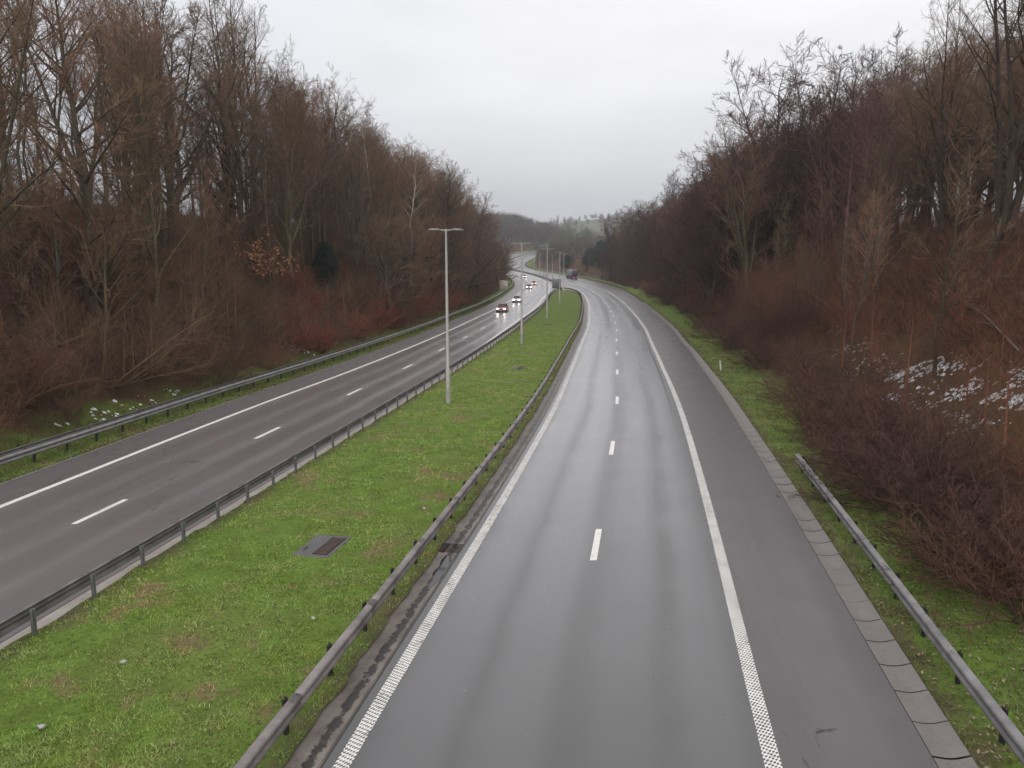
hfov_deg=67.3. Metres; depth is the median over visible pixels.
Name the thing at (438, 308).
shrub
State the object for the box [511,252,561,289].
median barrier
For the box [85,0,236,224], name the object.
bare tree
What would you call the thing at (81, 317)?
sapling
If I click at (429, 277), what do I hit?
sapling
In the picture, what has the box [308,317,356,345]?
shrub
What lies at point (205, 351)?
shrub
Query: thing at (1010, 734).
guardrail
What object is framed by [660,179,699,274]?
bare tree
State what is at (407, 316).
shrub
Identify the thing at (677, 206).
bare tree
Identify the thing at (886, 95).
bare tree
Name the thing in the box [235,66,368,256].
bare tree
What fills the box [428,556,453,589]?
puddle
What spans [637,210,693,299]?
alder tree
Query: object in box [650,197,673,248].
bare tree
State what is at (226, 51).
bare tree
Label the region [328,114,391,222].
bare tree
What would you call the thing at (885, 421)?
shrub
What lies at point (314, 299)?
shrub
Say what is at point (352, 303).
shrub
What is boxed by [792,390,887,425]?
shrub
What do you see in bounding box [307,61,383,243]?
bare tree
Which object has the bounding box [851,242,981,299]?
shrub
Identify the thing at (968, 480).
shrub
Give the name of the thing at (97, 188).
sapling
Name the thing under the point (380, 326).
shrub
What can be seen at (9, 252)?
sapling
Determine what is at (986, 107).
bare tree
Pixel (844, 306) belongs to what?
shrub
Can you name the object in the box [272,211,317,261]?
sapling
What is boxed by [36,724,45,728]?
litter
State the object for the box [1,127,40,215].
sapling
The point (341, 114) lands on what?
bare tree
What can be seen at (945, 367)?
snow
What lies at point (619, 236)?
bare tree
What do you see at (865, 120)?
background wood
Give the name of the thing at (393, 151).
bare tree
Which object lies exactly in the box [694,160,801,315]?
alder tree
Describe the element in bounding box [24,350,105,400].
shrub
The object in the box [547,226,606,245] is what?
wood
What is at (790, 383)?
shrub
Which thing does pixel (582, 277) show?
guardrail
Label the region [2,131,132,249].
sapling
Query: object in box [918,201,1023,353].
sapling
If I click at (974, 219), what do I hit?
sapling
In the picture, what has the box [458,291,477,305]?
shrub
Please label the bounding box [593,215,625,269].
bare tree
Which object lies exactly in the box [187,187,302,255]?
sapling
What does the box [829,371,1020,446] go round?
shrub
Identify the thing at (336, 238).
sapling
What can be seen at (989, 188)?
sapling
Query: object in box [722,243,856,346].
sapling
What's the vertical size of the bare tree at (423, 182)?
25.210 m
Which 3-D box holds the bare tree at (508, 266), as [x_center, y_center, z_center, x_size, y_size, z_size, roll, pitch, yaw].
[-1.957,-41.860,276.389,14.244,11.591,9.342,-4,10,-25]
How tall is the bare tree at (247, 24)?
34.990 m
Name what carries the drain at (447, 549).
on the gutter at (316, 751)
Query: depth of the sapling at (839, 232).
85.31 m
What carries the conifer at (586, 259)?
on the ground at (968, 704)
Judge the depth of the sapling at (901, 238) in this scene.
73.75 m
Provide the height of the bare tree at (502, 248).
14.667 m
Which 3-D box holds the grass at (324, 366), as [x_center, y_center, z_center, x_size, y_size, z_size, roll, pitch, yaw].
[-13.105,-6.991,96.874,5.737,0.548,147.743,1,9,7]
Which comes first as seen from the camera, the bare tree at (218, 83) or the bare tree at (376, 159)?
the bare tree at (218, 83)
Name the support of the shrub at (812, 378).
on the ground at (968, 704)
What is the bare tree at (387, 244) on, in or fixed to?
on the ground at (968, 704)
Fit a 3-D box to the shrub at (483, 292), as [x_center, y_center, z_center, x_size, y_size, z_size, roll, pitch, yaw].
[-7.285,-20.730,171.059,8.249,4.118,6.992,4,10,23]
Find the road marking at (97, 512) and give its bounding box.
[72,499,127,523]
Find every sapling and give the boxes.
[0,204,203,306]
[0,274,238,396]
[0,284,126,382]
[0,290,116,418]
[0,302,96,412]
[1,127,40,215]
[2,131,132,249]
[3,144,145,232]
[7,162,111,250]
[7,167,159,306]
[7,270,130,360]
[20,301,210,392]
[25,198,176,319]
[26,165,187,224]
[73,278,234,380]
[76,168,161,263]
[93,219,191,294]
[109,196,213,241]
[111,192,217,247]
[155,209,212,284]
[157,160,282,245]
[164,195,201,234]
[165,191,253,263]
[174,155,234,234]
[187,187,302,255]
[226,225,279,281]
[230,195,295,255]
[234,221,306,294]
[236,197,350,252]
[264,235,308,274]
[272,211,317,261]
[293,209,371,263]
[294,210,354,252]
[297,245,333,271]
[304,209,356,264]
[342,262,398,320]
[367,257,408,304]
[368,289,417,318]
[413,255,448,292]
[432,265,470,303]
[484,276,507,294]
[632,271,669,296]
[650,283,673,301]
[681,272,729,305]
[691,280,718,309]
[694,267,740,312]
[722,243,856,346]
[749,228,820,286]
[749,237,781,282]
[766,266,844,349]
[775,262,920,343]
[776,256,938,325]
[815,208,858,267]
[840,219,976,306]
[842,197,933,248]
[853,194,918,274]
[853,219,951,261]
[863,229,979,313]
[878,218,933,287]
[885,206,954,288]
[894,247,1023,363]
[897,166,1023,255]
[911,179,1023,263]
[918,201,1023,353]
[924,223,1023,275]
[932,154,1020,239]
[936,194,1023,281]
[951,177,985,228]
[963,206,1023,286]
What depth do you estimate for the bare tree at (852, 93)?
109.17 m
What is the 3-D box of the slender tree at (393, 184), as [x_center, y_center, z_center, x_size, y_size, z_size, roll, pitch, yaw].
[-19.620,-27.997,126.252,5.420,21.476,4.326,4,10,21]
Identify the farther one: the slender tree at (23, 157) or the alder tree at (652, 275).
the alder tree at (652, 275)
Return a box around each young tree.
[0,147,24,288]
[0,164,39,303]
[0,177,43,352]
[1,60,68,253]
[2,139,97,337]
[69,133,160,373]
[105,150,132,211]
[124,158,175,226]
[150,116,214,280]
[170,150,247,324]
[246,143,278,251]
[258,147,283,255]
[268,152,310,278]
[432,216,458,295]
[752,214,795,289]
[755,185,807,273]
[798,164,843,269]
[824,169,870,241]
[827,213,868,331]
[839,188,897,353]
[840,169,915,319]
[843,119,925,297]
[850,145,890,272]
[852,171,899,247]
[855,127,931,270]
[898,112,1022,378]
[944,149,987,282]
[971,140,1007,234]
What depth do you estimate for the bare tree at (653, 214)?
274.82 m
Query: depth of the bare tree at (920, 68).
86.24 m
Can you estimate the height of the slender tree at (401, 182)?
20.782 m
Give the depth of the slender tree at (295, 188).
97.57 m
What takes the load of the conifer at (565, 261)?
on the ground at (968, 704)
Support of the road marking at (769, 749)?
on the road at (548, 642)
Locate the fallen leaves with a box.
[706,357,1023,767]
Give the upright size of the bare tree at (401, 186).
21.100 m
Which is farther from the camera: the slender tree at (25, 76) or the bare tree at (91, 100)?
the bare tree at (91, 100)
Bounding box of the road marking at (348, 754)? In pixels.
[332,256,589,767]
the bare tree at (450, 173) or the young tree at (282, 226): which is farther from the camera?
the bare tree at (450, 173)
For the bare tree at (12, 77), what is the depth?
63.49 m
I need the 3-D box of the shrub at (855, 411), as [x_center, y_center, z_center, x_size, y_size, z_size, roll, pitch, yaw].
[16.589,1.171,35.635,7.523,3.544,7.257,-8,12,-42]
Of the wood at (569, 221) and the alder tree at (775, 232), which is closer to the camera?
the alder tree at (775, 232)
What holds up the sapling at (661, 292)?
on the ground at (968, 704)
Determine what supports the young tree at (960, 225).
on the ground at (968, 704)
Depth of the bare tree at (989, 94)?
81.49 m
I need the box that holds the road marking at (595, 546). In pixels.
[590,529,601,559]
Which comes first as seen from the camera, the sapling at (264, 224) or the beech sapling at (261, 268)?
the beech sapling at (261, 268)
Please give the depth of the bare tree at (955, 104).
76.60 m
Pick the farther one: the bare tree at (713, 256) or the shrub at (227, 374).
the bare tree at (713, 256)
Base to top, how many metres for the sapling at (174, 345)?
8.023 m
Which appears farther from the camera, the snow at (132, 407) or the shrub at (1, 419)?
the snow at (132, 407)
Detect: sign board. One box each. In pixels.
[499,280,506,289]
[552,279,560,287]
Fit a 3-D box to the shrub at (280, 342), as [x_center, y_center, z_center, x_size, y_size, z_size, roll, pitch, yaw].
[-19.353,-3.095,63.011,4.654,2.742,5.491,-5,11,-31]
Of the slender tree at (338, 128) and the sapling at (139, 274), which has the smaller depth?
the sapling at (139, 274)
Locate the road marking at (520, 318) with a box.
[483,272,549,344]
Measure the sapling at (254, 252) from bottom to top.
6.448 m
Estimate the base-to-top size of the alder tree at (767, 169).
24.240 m
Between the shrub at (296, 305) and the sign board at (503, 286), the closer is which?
the shrub at (296, 305)
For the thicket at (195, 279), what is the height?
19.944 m
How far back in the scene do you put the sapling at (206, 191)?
90.92 m
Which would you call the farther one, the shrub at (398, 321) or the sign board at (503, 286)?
the sign board at (503, 286)
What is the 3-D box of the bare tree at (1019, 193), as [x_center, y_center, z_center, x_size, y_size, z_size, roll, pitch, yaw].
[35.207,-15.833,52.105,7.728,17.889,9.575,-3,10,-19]
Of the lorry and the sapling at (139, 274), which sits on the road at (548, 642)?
the lorry
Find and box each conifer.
[311,240,341,290]
[560,254,573,267]
[580,247,594,269]
[589,240,608,268]
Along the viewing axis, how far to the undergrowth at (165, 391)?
55.42 m
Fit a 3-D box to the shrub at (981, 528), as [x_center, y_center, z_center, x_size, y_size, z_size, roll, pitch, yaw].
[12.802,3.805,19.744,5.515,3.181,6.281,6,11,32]
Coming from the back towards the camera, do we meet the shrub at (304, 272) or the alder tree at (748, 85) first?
the alder tree at (748, 85)
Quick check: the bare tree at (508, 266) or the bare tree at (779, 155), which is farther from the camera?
the bare tree at (508, 266)
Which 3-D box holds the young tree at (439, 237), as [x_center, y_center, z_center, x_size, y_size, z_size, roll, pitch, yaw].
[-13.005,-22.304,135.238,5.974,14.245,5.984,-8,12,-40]
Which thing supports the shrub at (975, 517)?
on the ground at (968, 704)
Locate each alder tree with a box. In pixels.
[593,250,608,278]
[594,248,622,279]
[608,218,637,277]
[616,216,632,253]
[621,203,652,267]
[636,205,677,289]
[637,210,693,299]
[642,214,691,302]
[643,190,685,269]
[652,164,683,242]
[652,193,663,218]
[657,198,694,293]
[665,166,767,313]
[665,188,736,303]
[668,175,712,270]
[677,171,726,312]
[677,191,738,292]
[680,146,724,284]
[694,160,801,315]
[701,127,812,264]
[705,49,839,257]
[711,75,853,269]
[736,132,811,247]
[749,29,912,264]
[757,119,829,240]
[765,128,842,227]
[852,48,917,206]
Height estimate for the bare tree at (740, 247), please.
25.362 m
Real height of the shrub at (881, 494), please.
3.092 m
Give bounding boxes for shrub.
[0,259,78,321]
[0,334,107,400]
[0,388,35,451]
[11,301,148,362]
[15,368,112,429]
[19,249,141,313]
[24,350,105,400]
[74,353,148,392]
[116,342,181,380]
[124,232,193,275]
[142,320,238,366]
[159,352,219,390]
[160,306,236,347]
[167,288,253,334]
[168,338,271,390]
[240,342,300,369]
[244,304,302,345]
[250,330,304,361]
[265,291,322,322]
[271,258,320,296]
[277,281,331,319]
[279,301,351,338]
[280,309,332,351]
[291,313,345,353]
[294,286,330,311]
[295,263,316,281]
[296,240,346,263]
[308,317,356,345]
[321,303,376,339]
[322,284,359,311]
[333,299,396,338]
[340,292,368,313]
[349,291,414,327]
[369,315,394,333]
[376,302,418,329]
[380,276,421,303]
[383,301,435,329]
[399,287,438,316]
[417,282,448,296]
[431,294,460,314]
[435,284,471,308]
[437,295,458,310]
[452,293,470,309]
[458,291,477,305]
[476,286,492,299]
[642,288,656,297]
[650,288,680,305]
[670,298,692,313]
[678,309,726,338]
[680,297,709,316]
[683,303,728,329]
[691,313,770,348]
[697,311,764,342]
[701,328,755,351]
[714,325,797,370]
[742,346,821,375]
[743,359,838,404]
[747,334,829,370]
[749,290,847,328]
[754,384,869,442]
[755,347,895,415]
[759,296,839,344]
[760,338,865,395]
[762,392,953,468]
[765,261,866,315]
[776,364,909,412]
[776,426,996,511]
[779,415,944,478]
[785,396,891,450]
[788,370,942,443]
[789,373,999,442]
[790,423,1023,578]
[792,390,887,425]
[795,347,901,394]
[795,376,1015,470]
[797,395,901,454]
[800,375,938,417]
[801,425,958,503]
[804,406,1021,507]
[809,443,1021,544]
[810,410,1023,497]
[814,281,889,328]
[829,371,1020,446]
[833,390,933,427]
[849,450,1023,579]
[850,477,1023,596]
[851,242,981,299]
[872,494,1023,643]
[876,226,1019,292]
[882,487,1023,605]
[893,471,1023,573]
[896,213,992,269]
[897,411,1000,463]
[905,259,1023,369]
[908,449,1023,514]
[910,429,1022,490]
[914,485,1023,569]
[920,272,1008,319]
[926,469,1023,533]
[929,442,1023,522]
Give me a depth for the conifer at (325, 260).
92.53 m
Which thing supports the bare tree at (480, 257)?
on the ground at (968, 704)
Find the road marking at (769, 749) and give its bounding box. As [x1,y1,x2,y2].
[517,255,782,767]
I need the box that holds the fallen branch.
[954,300,1019,350]
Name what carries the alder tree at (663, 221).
on the ground at (968, 704)
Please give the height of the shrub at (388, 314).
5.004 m
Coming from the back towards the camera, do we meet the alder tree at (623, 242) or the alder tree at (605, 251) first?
the alder tree at (605, 251)
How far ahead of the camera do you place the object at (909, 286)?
54.12 m
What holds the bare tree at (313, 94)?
on the ground at (968, 704)
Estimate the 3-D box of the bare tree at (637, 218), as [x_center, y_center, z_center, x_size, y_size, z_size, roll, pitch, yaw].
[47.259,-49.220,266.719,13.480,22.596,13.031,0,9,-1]
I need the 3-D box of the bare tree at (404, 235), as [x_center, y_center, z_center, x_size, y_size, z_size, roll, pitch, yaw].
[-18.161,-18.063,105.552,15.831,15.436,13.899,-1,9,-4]
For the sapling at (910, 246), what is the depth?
66.14 m
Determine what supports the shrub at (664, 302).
on the ground at (968, 704)
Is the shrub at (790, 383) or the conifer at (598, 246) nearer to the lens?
the shrub at (790, 383)
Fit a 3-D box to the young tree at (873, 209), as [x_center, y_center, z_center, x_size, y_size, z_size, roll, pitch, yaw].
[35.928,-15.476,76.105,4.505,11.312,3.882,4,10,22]
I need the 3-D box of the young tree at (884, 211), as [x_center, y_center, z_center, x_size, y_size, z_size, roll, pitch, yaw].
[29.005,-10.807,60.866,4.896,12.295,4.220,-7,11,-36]
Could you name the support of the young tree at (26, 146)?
on the ground at (968, 704)
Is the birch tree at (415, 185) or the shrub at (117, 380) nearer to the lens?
the shrub at (117, 380)
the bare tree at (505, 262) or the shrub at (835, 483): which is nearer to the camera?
the shrub at (835, 483)
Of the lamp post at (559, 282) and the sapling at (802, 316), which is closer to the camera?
the sapling at (802, 316)
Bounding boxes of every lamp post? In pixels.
[428,228,463,402]
[512,243,531,343]
[542,248,552,318]
[559,252,559,303]
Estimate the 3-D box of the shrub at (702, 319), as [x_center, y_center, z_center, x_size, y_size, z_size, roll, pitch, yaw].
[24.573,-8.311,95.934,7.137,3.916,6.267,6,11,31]
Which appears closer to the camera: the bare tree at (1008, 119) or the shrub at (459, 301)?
the bare tree at (1008, 119)
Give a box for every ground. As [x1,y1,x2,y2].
[0,196,1023,767]
[0,290,583,767]
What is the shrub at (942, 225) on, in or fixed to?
on the ground at (968, 704)
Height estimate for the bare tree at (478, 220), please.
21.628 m
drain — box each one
[291,534,351,557]
[438,543,463,553]
[511,366,525,369]
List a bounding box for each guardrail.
[0,277,512,465]
[0,288,560,637]
[225,288,583,767]
[526,261,626,288]
[795,454,1023,765]
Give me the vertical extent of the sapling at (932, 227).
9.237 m
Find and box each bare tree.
[0,0,44,196]
[0,0,104,231]
[0,0,163,331]
[0,22,43,212]
[0,71,32,153]
[42,0,140,192]
[63,0,167,204]
[63,0,217,252]
[71,0,197,257]
[76,11,205,331]
[78,0,207,301]
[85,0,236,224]
[85,3,169,184]
[156,2,258,214]
[165,14,261,246]
[165,51,296,258]
[170,0,261,226]
[187,0,276,217]
[205,55,283,209]
[215,0,288,217]
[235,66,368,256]
[242,78,337,214]
[244,58,340,297]
[250,32,319,269]
[261,59,311,227]
[261,70,329,222]
[265,62,334,223]
[305,89,339,180]
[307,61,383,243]
[307,73,358,211]
[309,103,372,232]
[324,111,394,288]
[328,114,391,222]
[335,195,435,293]
[336,208,432,323]
[338,119,397,233]
[340,122,413,264]
[345,102,385,187]
[353,132,398,209]
[360,122,397,227]
[361,215,436,302]
[377,150,410,221]
[381,126,406,196]
[387,138,463,232]
[387,139,449,261]
[389,214,444,289]
[392,136,440,251]
[392,146,428,214]
[396,150,443,241]
[406,212,467,297]
[416,219,484,295]
[420,162,459,221]
[421,159,480,278]
[422,163,445,204]
[428,172,478,268]
[429,174,472,266]
[433,187,477,265]
[436,182,476,272]
[442,161,467,208]
[452,238,508,299]
[454,176,498,269]
[459,191,493,247]
[459,235,503,296]
[463,203,493,255]
[463,224,507,276]
[471,202,500,248]
[471,203,500,253]
[489,240,513,273]
[490,258,505,286]
[492,233,508,260]
[494,239,516,264]
[494,251,519,279]
[495,252,517,279]
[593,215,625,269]
[604,214,633,261]
[611,205,641,254]
[614,223,630,260]
[616,224,640,275]
[623,200,660,279]
[629,226,661,290]
[630,199,657,213]
[630,210,662,263]
[640,206,663,237]
[642,214,680,290]
[646,211,679,271]
[646,214,690,286]
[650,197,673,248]
[659,177,700,243]
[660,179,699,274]
[663,150,715,290]
[663,194,735,284]
[667,149,737,261]
[674,172,770,312]
[684,144,752,219]
[685,131,779,296]
[694,109,786,280]
[698,107,799,304]
[712,123,794,269]
[729,72,851,254]
[730,109,798,153]
[791,60,852,253]
[794,73,869,215]
[797,21,942,248]
[801,104,865,246]
[828,68,887,190]
[836,63,928,218]
[844,59,933,223]
[850,65,944,258]
[862,53,926,216]
[862,53,992,267]
[873,40,999,240]
[877,4,1023,251]
[880,37,978,220]
[892,55,936,221]
[893,0,998,268]
[899,49,971,232]
[905,34,1013,224]
[922,0,1023,300]
[925,38,1004,181]
[944,47,1023,229]
[950,20,1019,211]
[957,21,1022,225]
[963,62,1021,166]
[964,34,1023,250]
[975,22,1023,278]
[979,0,1023,156]
[980,4,1023,175]
[988,28,1023,181]
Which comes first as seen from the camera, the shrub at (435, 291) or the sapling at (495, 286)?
the shrub at (435, 291)
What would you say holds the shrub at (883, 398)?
on the ground at (968, 704)
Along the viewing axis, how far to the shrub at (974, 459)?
26.98 m
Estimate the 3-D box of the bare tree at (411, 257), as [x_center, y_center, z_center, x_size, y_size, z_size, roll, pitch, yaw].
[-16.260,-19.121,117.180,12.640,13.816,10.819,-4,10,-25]
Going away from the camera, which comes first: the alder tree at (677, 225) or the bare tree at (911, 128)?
the bare tree at (911, 128)
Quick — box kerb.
[0,280,514,484]
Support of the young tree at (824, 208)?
on the ground at (968, 704)
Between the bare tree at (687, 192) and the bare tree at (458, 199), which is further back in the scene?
the bare tree at (458, 199)
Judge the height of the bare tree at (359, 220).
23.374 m
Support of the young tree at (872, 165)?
on the ground at (968, 704)
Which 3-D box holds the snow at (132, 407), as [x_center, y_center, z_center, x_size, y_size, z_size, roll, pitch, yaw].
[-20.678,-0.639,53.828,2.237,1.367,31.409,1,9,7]
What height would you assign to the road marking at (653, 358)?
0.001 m
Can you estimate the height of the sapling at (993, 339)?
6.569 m
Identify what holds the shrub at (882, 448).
on the ground at (968, 704)
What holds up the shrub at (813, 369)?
on the ground at (968, 704)
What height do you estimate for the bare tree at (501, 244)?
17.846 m
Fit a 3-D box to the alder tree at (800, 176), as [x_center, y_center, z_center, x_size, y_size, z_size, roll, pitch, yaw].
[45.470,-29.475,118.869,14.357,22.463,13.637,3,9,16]
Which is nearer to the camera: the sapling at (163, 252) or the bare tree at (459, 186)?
the sapling at (163, 252)
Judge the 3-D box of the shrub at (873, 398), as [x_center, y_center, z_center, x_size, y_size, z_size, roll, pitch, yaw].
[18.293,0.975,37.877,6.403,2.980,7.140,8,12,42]
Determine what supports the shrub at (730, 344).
on the ground at (968, 704)
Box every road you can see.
[0,252,552,642]
[322,252,937,767]
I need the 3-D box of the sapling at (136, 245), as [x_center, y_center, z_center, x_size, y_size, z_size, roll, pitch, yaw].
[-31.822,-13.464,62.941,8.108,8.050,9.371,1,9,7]
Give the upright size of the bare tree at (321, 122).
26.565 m
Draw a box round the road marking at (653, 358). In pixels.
[627,309,673,419]
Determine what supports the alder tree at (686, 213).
on the ground at (968, 704)
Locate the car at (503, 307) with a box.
[496,303,508,311]
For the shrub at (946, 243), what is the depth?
56.27 m
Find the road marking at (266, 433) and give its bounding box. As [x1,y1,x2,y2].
[253,427,280,438]
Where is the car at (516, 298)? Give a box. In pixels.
[512,295,520,302]
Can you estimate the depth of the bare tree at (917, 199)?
71.83 m
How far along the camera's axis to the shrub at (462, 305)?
134.76 m
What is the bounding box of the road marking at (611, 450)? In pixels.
[609,441,614,454]
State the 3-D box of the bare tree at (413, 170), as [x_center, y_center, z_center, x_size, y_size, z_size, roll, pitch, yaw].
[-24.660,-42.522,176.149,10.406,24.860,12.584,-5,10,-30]
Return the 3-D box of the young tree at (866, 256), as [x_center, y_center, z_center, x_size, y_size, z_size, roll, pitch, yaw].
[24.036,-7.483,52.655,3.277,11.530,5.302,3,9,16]
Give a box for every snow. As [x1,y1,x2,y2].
[54,346,314,426]
[812,323,1023,434]
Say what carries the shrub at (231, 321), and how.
on the ground at (968, 704)
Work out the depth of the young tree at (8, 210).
46.32 m
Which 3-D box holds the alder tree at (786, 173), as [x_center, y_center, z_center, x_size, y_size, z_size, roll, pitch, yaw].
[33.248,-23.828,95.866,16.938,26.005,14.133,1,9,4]
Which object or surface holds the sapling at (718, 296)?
on the ground at (968, 704)
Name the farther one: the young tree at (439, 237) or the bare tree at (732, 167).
the young tree at (439, 237)
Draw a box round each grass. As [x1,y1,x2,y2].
[0,300,494,482]
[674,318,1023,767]
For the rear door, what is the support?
in the lorry
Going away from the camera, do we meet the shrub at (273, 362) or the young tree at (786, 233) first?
the shrub at (273, 362)
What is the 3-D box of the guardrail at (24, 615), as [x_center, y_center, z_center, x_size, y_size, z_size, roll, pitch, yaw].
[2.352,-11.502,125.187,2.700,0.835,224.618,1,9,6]
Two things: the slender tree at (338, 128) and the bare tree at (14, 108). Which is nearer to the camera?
the bare tree at (14, 108)
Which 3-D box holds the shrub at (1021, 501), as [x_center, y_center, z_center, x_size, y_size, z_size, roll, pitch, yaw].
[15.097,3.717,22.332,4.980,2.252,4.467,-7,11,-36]
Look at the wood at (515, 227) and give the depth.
747.44 m
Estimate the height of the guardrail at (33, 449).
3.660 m
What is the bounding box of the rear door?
[572,270,577,275]
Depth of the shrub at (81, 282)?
50.42 m
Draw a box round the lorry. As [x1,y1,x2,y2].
[566,270,577,278]
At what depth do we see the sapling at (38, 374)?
38.60 m
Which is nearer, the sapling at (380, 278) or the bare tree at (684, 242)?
the sapling at (380, 278)
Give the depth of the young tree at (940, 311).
38.61 m
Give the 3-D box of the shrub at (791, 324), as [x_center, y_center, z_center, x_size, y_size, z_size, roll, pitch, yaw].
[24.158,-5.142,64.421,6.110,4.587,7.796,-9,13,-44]
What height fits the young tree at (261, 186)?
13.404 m
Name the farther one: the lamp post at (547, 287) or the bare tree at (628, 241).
the bare tree at (628, 241)
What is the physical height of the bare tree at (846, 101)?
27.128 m
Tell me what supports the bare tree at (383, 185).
on the ground at (968, 704)
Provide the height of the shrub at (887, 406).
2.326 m
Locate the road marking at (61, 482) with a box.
[0,253,523,507]
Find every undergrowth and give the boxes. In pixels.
[0,191,503,451]
[569,257,621,275]
[615,210,1023,566]
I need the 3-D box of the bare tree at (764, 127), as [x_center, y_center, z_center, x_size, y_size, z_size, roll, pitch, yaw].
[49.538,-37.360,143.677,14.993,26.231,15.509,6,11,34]
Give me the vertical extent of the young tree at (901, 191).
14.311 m
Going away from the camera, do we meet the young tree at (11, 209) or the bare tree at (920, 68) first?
the young tree at (11, 209)
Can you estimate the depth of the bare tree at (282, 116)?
110.65 m
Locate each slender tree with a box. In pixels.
[0,0,48,238]
[0,0,55,284]
[0,1,35,196]
[13,0,87,246]
[40,2,103,277]
[45,0,99,144]
[243,68,275,236]
[281,89,307,257]
[326,91,352,223]
[346,117,375,277]
[381,153,409,221]
[395,159,410,210]
[429,168,447,248]
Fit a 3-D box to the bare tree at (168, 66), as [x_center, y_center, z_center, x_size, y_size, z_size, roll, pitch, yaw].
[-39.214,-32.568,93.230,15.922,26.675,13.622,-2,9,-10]
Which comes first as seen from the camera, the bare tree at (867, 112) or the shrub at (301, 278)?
the shrub at (301, 278)
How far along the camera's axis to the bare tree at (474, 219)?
232.31 m
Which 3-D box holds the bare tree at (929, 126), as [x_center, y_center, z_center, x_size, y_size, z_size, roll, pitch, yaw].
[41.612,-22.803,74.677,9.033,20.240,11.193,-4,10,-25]
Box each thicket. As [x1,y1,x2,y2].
[0,121,501,413]
[604,199,952,340]
[700,175,1023,499]
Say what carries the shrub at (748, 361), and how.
on the ground at (968, 704)
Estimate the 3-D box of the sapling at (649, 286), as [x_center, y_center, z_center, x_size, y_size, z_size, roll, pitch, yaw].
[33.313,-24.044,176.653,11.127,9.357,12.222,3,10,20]
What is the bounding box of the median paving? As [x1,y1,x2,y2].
[508,253,582,295]
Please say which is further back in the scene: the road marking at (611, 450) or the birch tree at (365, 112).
the birch tree at (365, 112)
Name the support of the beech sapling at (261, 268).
on the ground at (968, 704)
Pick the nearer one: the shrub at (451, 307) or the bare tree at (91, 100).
the bare tree at (91, 100)
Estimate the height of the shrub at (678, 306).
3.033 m
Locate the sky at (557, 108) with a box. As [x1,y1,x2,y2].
[0,0,1023,224]
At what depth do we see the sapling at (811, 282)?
58.45 m
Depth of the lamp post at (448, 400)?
45.72 m
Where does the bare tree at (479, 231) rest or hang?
on the ground at (968, 704)
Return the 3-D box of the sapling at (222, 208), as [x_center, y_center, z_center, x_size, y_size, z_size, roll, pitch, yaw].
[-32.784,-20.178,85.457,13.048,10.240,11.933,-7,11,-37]
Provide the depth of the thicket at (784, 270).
78.88 m
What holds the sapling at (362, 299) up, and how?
on the ground at (968, 704)
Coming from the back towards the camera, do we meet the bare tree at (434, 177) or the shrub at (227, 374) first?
the bare tree at (434, 177)
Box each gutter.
[0,290,552,649]
[294,317,586,767]
[320,323,586,767]
[642,302,690,346]
[687,347,978,767]
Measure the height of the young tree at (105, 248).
14.012 m
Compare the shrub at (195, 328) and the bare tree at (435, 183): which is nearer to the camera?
the shrub at (195, 328)
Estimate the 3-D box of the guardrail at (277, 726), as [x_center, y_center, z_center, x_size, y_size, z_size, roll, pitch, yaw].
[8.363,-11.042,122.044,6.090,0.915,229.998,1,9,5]
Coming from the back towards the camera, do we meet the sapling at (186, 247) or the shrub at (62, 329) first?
the sapling at (186, 247)
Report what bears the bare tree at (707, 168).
on the ground at (968, 704)
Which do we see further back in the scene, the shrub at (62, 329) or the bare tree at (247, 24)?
the bare tree at (247, 24)
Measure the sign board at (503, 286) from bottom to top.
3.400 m
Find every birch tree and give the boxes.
[338,87,388,216]
[394,148,429,283]
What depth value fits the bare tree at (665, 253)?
157.23 m
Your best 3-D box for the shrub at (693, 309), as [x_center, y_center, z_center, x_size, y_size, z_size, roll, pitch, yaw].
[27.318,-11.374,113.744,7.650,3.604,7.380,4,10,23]
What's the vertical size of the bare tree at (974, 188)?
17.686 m
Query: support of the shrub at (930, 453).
on the ground at (968, 704)
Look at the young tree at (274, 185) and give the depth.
92.06 m
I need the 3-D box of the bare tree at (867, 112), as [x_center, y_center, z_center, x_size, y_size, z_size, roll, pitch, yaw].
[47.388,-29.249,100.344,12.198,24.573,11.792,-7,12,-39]
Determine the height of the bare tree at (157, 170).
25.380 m
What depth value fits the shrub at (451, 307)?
126.97 m
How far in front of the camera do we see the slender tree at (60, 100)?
57.64 m
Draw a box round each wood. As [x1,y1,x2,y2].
[59,42,483,288]
[338,210,576,249]
[533,235,621,264]
[539,208,644,234]
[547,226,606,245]
[612,8,1023,304]
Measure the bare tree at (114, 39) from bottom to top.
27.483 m
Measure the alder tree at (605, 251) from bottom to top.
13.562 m
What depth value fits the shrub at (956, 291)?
49.08 m
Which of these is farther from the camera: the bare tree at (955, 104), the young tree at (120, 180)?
the bare tree at (955, 104)
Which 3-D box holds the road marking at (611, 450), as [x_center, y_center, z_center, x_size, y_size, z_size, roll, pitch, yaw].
[4.681,2.974,35.972,0.198,0.001,2.732,1,9,9]
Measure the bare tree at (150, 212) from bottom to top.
21.430 m
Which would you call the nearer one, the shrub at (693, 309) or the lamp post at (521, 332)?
the lamp post at (521, 332)
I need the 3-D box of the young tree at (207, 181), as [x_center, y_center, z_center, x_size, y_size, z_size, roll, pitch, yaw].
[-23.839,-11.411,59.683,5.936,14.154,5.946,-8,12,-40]

